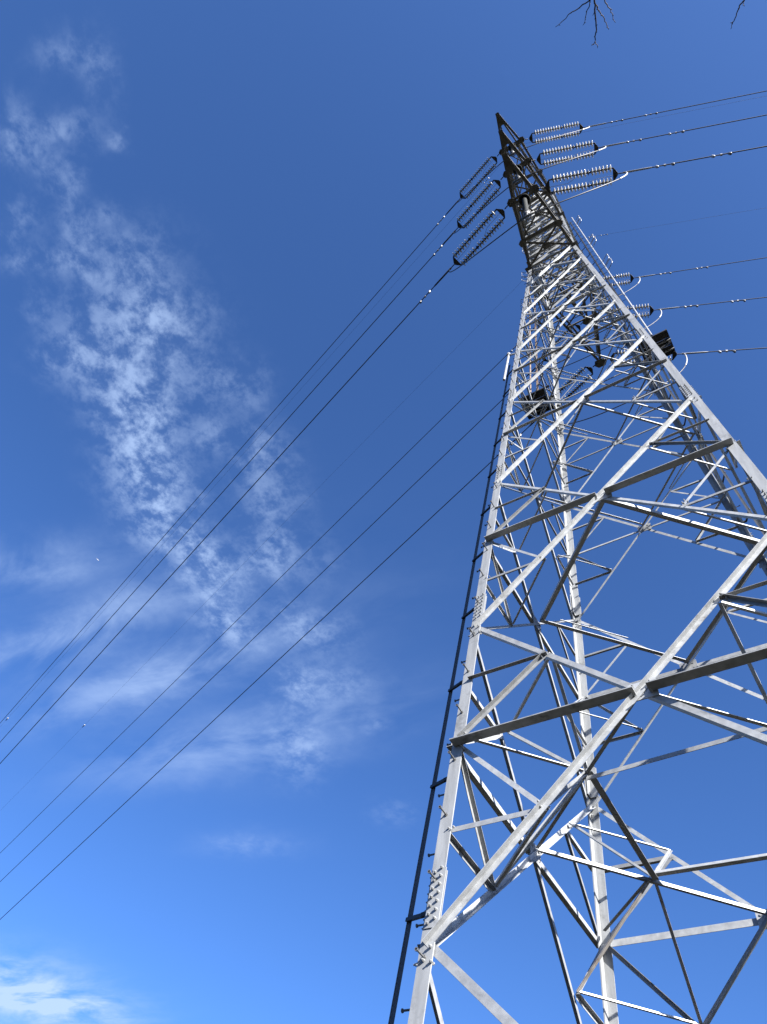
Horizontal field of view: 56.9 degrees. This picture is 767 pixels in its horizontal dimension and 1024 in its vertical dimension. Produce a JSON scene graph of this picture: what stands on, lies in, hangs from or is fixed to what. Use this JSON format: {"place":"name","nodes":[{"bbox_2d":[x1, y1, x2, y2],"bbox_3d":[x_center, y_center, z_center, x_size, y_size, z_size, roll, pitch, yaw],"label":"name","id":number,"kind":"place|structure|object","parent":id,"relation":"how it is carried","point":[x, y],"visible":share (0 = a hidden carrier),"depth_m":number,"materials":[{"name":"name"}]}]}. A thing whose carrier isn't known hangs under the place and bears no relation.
{"place":"outdoors","nodes":[
{"label":"outdoors","id":0,"kind":"place"},
{"bbox_2d":[0,0,766,1023],"label":"sky","id":1,"kind":"structure","parent":0,"point":[199,198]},
{"label":"ground","id":2,"kind":"structure","parent":0,"visible":0},
{"bbox_2d":[388,112,766,1023],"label":"transmission tower","id":3,"kind":"structure","parent":2,"relation":"on","point":[438,928],"depth_m":10.44,"materials":[{"name":"metal"}]},
{"bbox_2d":[57,257,545,752],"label":"earth wire","id":4,"kind":"object","parent":3,"relation":"attached to","point":[272,534],"visible":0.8,"depth_m":61.10,"materials":[{"name":"metal"}]},
{"bbox_2d":[458,152,500,200],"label":"insulator string","id":5,"kind":"object","parent":3,"relation":"attached to","point":[479,170],"visible":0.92,"depth_m":41.98,"materials":[{"name":"ceramic"}]},
{"bbox_2d":[0,201,457,722],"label":"power line","id":6,"kind":"object","parent":5,"relation":"attached to","point":[243,445],"visible":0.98,"depth_m":49.73,"materials":[{"name":"metal"}]},
{"bbox_2d":[0,162,502,726],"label":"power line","id":7,"kind":"object","parent":5,"relation":"attached to","point":[260,434],"visible":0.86,"depth_m":56.50,"materials":[{"name":"metal"}]},
{"bbox_2d":[451,203,509,267],"bbox_3d":[4.000,-11.435,29.313,0.765,0.317,3.441,40,-69,-15],"label":"insulator string","id":8,"kind":"object","parent":3,"relation":"attached to","point":[501,212],"visible":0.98,"depth_m":29.23,"materials":[{"name":"ceramic"}]},
{"bbox_2d":[0,267,451,763],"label":"power line","id":9,"kind":"object","parent":8,"relation":"attached to","point":[442,277],"visible":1,"depth_m":34.78,"materials":[{"name":"metal"}]},
{"bbox_2d":[456,175,504,229],"bbox_3d":[4.865,-15.604,35.727,0.765,0.317,3.542,40,-69,-15],"label":"insulator string","id":10,"kind":"object","parent":3,"relation":"attached to","point":[498,183],"visible":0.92,"depth_m":35.62,"materials":[{"name":"ceramic"}]},
{"bbox_2d":[0,230,455,741],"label":"power line","id":11,"kind":"object","parent":10,"relation":"attached to","point":[243,468],"visible":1,"depth_m":42.30,"materials":[{"name":"metal"}]},
{"bbox_2d":[506,142,519,156],"bbox_3d":[7.179,-20.147,39.367,0.961,4.515,0.458,-47,-76,30],"label":"jumper insulator","id":12,"kind":"object","parent":3,"relation":"hanging from","point":[512,153],"visible":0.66,"depth_m":37.83,"materials":[{"name":"ceramic"}]},
{"bbox_2d":[456,126,589,202],"bbox_3d":[7.440,-19.574,39.315,8.300,3.905,1.146,-22,-65,21],"label":"jumper cable","id":13,"kind":"object","parent":12,"relation":"attached to","point":[520,150],"visible":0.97,"depth_m":38.03,"materials":[{"name":"metal"}]},
{"bbox_2d":[510,163,525,182],"bbox_3d":[6.288,-15.818,33.047,0.961,4.515,0.458,-47,-76,30],"label":"jumper insulator","id":14,"kind":"object","parent":3,"relation":"hanging from","point":[517,178],"visible":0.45,"depth_m":33.44,"materials":[{"name":"ceramic"}]},
{"bbox_2d":[453,146,605,233],"bbox_3d":[6.515,-15.196,33.039,8.046,3.918,1.219,-24,-65,22],"label":"jumper cable","id":15,"kind":"object","parent":14,"relation":"attached to","point":[528,175],"visible":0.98,"depth_m":31.66,"materials":[{"name":"metal"}]},
{"bbox_2d":[515,192,534,220],"bbox_3d":[5.361,-11.542,26.701,0.961,4.515,0.458,-47,-76,30],"label":"jumper insulator","id":16,"kind":"object","parent":3,"relation":"hanging from","point":[524,200],"visible":1,"depth_m":26.59,"materials":[{"name":"ceramic"}]},
{"bbox_2d":[449,171,627,272],"bbox_3d":[5.534,-10.968,26.686,7.669,3.942,1.087,-24,-65,22],"label":"jumper cable","id":17,"kind":"object","parent":16,"relation":"attached to","point":[626,174],"visible":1,"depth_m":25.24,"materials":[{"name":"metal"}]},
{"bbox_2d":[536,291,571,325],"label":"insulator string","id":18,"kind":"object","parent":3,"relation":"attached to","point":[550,306],"visible":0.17,"depth_m":45.22,"materials":[{"name":"ceramic"}]},
{"bbox_2d":[0,326,536,852],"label":"power line","id":19,"kind":"object","parent":18,"relation":"attached to","point":[314,544],"visible":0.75,"depth_m":54.63,"materials":[{"name":"metal"}]},
{"bbox_2d":[544,277,639,330],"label":"jumper cable","id":20,"kind":"object","parent":18,"relation":"hanging from","point":[619,295],"visible":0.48,"depth_m":41.85,"materials":[{"name":"metal"}]},
{"bbox_2d":[523,121,586,144],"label":"insulator string","id":21,"kind":"object","parent":3,"relation":"attached to","point":[531,138],"visible":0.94,"depth_m":40.22,"materials":[{"name":"ceramic"}]},
{"bbox_2d":[587,91,765,126],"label":"power line","id":22,"kind":"object","parent":21,"relation":"attached to","point":[674,109],"visible":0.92,"depth_m":38.07,"materials":[{"name":"metal"}]},
{"bbox_2d":[541,320,584,362],"bbox_3d":[9.799,-9.315,38.791,0.765,0.317,3.188,41,-69,-15],"label":"insulator string","id":23,"kind":"object","parent":3,"relation":"attached to","point":[577,326],"visible":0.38,"depth_m":38.62,"materials":[{"name":"ceramic"}]},
{"bbox_2d":[0,363,540,881],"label":"power line","id":24,"kind":"object","parent":23,"relation":"attached to","point":[262,629],"visible":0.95,"depth_m":46.97,"materials":[{"name":"metal"}]},
{"bbox_2d":[544,309,661,370],"bbox_3d":[11.122,-8.671,36.407,6.749,3.786,0.690,-22,-65,21],"label":"jumper cable","id":25,"kind":"object","parent":23,"relation":"hanging from","point":[608,346],"visible":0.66,"depth_m":35.28,"materials":[{"name":"metal"}]},
{"bbox_2d":[529,141,602,166],"bbox_3d":[8.764,-17.232,34.059,3.502,0.317,0.765,-1,-59,21],"label":"insulator string","id":26,"kind":"object","parent":3,"relation":"attached to","point":[552,151],"visible":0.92,"depth_m":33.96,"materials":[{"name":"ceramic"}]},
{"bbox_2d":[603,114,766,147],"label":"power line","id":27,"kind":"object","parent":26,"relation":"attached to","point":[684,131],"visible":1,"depth_m":32.10,"materials":[{"name":"metal"}]},
{"bbox_2d":[552,362,597,405],"bbox_3d":[8.528,-5.675,32.121,0.765,0.317,3.087,40,-69,-15],"label":"insulator string","id":28,"kind":"object","parent":3,"relation":"attached to","point":[590,369],"visible":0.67,"depth_m":31.94,"materials":[{"name":"ceramic"}]},
{"bbox_2d":[1,414,541,918],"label":"power line","id":29,"kind":"object","parent":28,"relation":"attached to","point":[273,664],"visible":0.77,"depth_m":39.17,"materials":[{"name":"metal"}]},
{"bbox_2d":[537,164,622,195],"bbox_3d":[7.665,-12.987,27.737,3.340,0.317,0.765,-2,-59,21],"label":"insulator string","id":30,"kind":"object","parent":3,"relation":"attached to","point":[581,174],"visible":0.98,"depth_m":27.64,"materials":[{"name":"ceramic"}]},
{"bbox_2d":[623,146,766,173],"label":"power line","id":31,"kind":"object","parent":30,"relation":"attached to","point":[635,170],"visible":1,"depth_m":26.36,"materials":[{"name":"metal"}]},
{"bbox_2d":[711,152,731,157],"bbox_3d":[12.359,-13.055,25.862,0.696,0.270,0.108,-2,-59,21],"label":"vibration damper","id":32,"kind":"object","parent":31,"relation":"attached to","point":[721,154],"visible":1,"depth_m":25.87,"materials":[{"name":"metal"}]},
{"bbox_2d":[578,272,636,288],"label":"insulator string","id":33,"kind":"object","parent":3,"relation":"attached to","point":[626,282],"visible":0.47,"depth_m":43.70,"materials":[{"name":"ceramic"}]},
{"bbox_2d":[637,257,766,277],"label":"power line","id":34,"kind":"object","parent":33,"relation":"attached to","point":[700,267],"visible":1,"depth_m":42.27,"materials":[{"name":"metal"}]},
{"bbox_2d":[597,304,657,322],"bbox_3d":[12.684,-10.523,37.519,3.563,0.317,0.765,-1,-59,21],"label":"insulator string","id":35,"kind":"object","parent":3,"relation":"attached to","point":[652,310],"visible":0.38,"depth_m":37.11,"materials":[{"name":"ceramic"}]},
{"bbox_2d":[658,297,766,309],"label":"power line","id":36,"kind":"object","parent":35,"relation":"attached to","point":[708,303],"visible":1,"depth_m":36.09,"materials":[{"name":"metal"}]},
{"bbox_2d":[601,348,680,364],"bbox_3d":[11.267,-6.799,30.936,3.340,0.317,0.765,0,-58,20],"label":"insulator string","id":37,"kind":"object","parent":3,"relation":"attached to","point":[674,355],"visible":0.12,"depth_m":31.00,"materials":[{"name":"ceramic"}]},
{"bbox_2d":[681,347,766,354],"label":"power line","id":38,"kind":"object","parent":37,"relation":"attached to","point":[721,351],"visible":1,"depth_m":29.94,"materials":[{"name":"metal"}]},
{"bbox_2d":[544,353,687,424],"bbox_3d":[9.763,-4.953,29.799,6.397,3.801,0.636,-22,-65,21],"label":"jumper cable","id":39,"kind":"object","parent":38,"relation":"attached to","point":[623,403],"visible":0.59,"depth_m":28.71,"materials":[{"name":"metal"}]},
{"bbox_2d":[525,96,763,143],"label":"earth wire","id":40,"kind":"object","parent":3,"relation":"attached to","point":[667,115],"visible":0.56,"depth_m":43.99,"materials":[{"name":"metal"}]},
{"bbox_2d":[581,208,761,238],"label":"earth wire","id":41,"kind":"object","parent":3,"relation":"attached to","point":[671,223],"visible":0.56,"depth_m":47.35,"materials":[{"name":"metal"}]},
{"bbox_2d":[556,0,744,47],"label":"bare tree","id":42,"kind":"object","parent":2,"relation":"on","point":[595,6],"visible":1,"depth_m":5.90,"materials":[{"name":"brown plant"}]}
]}

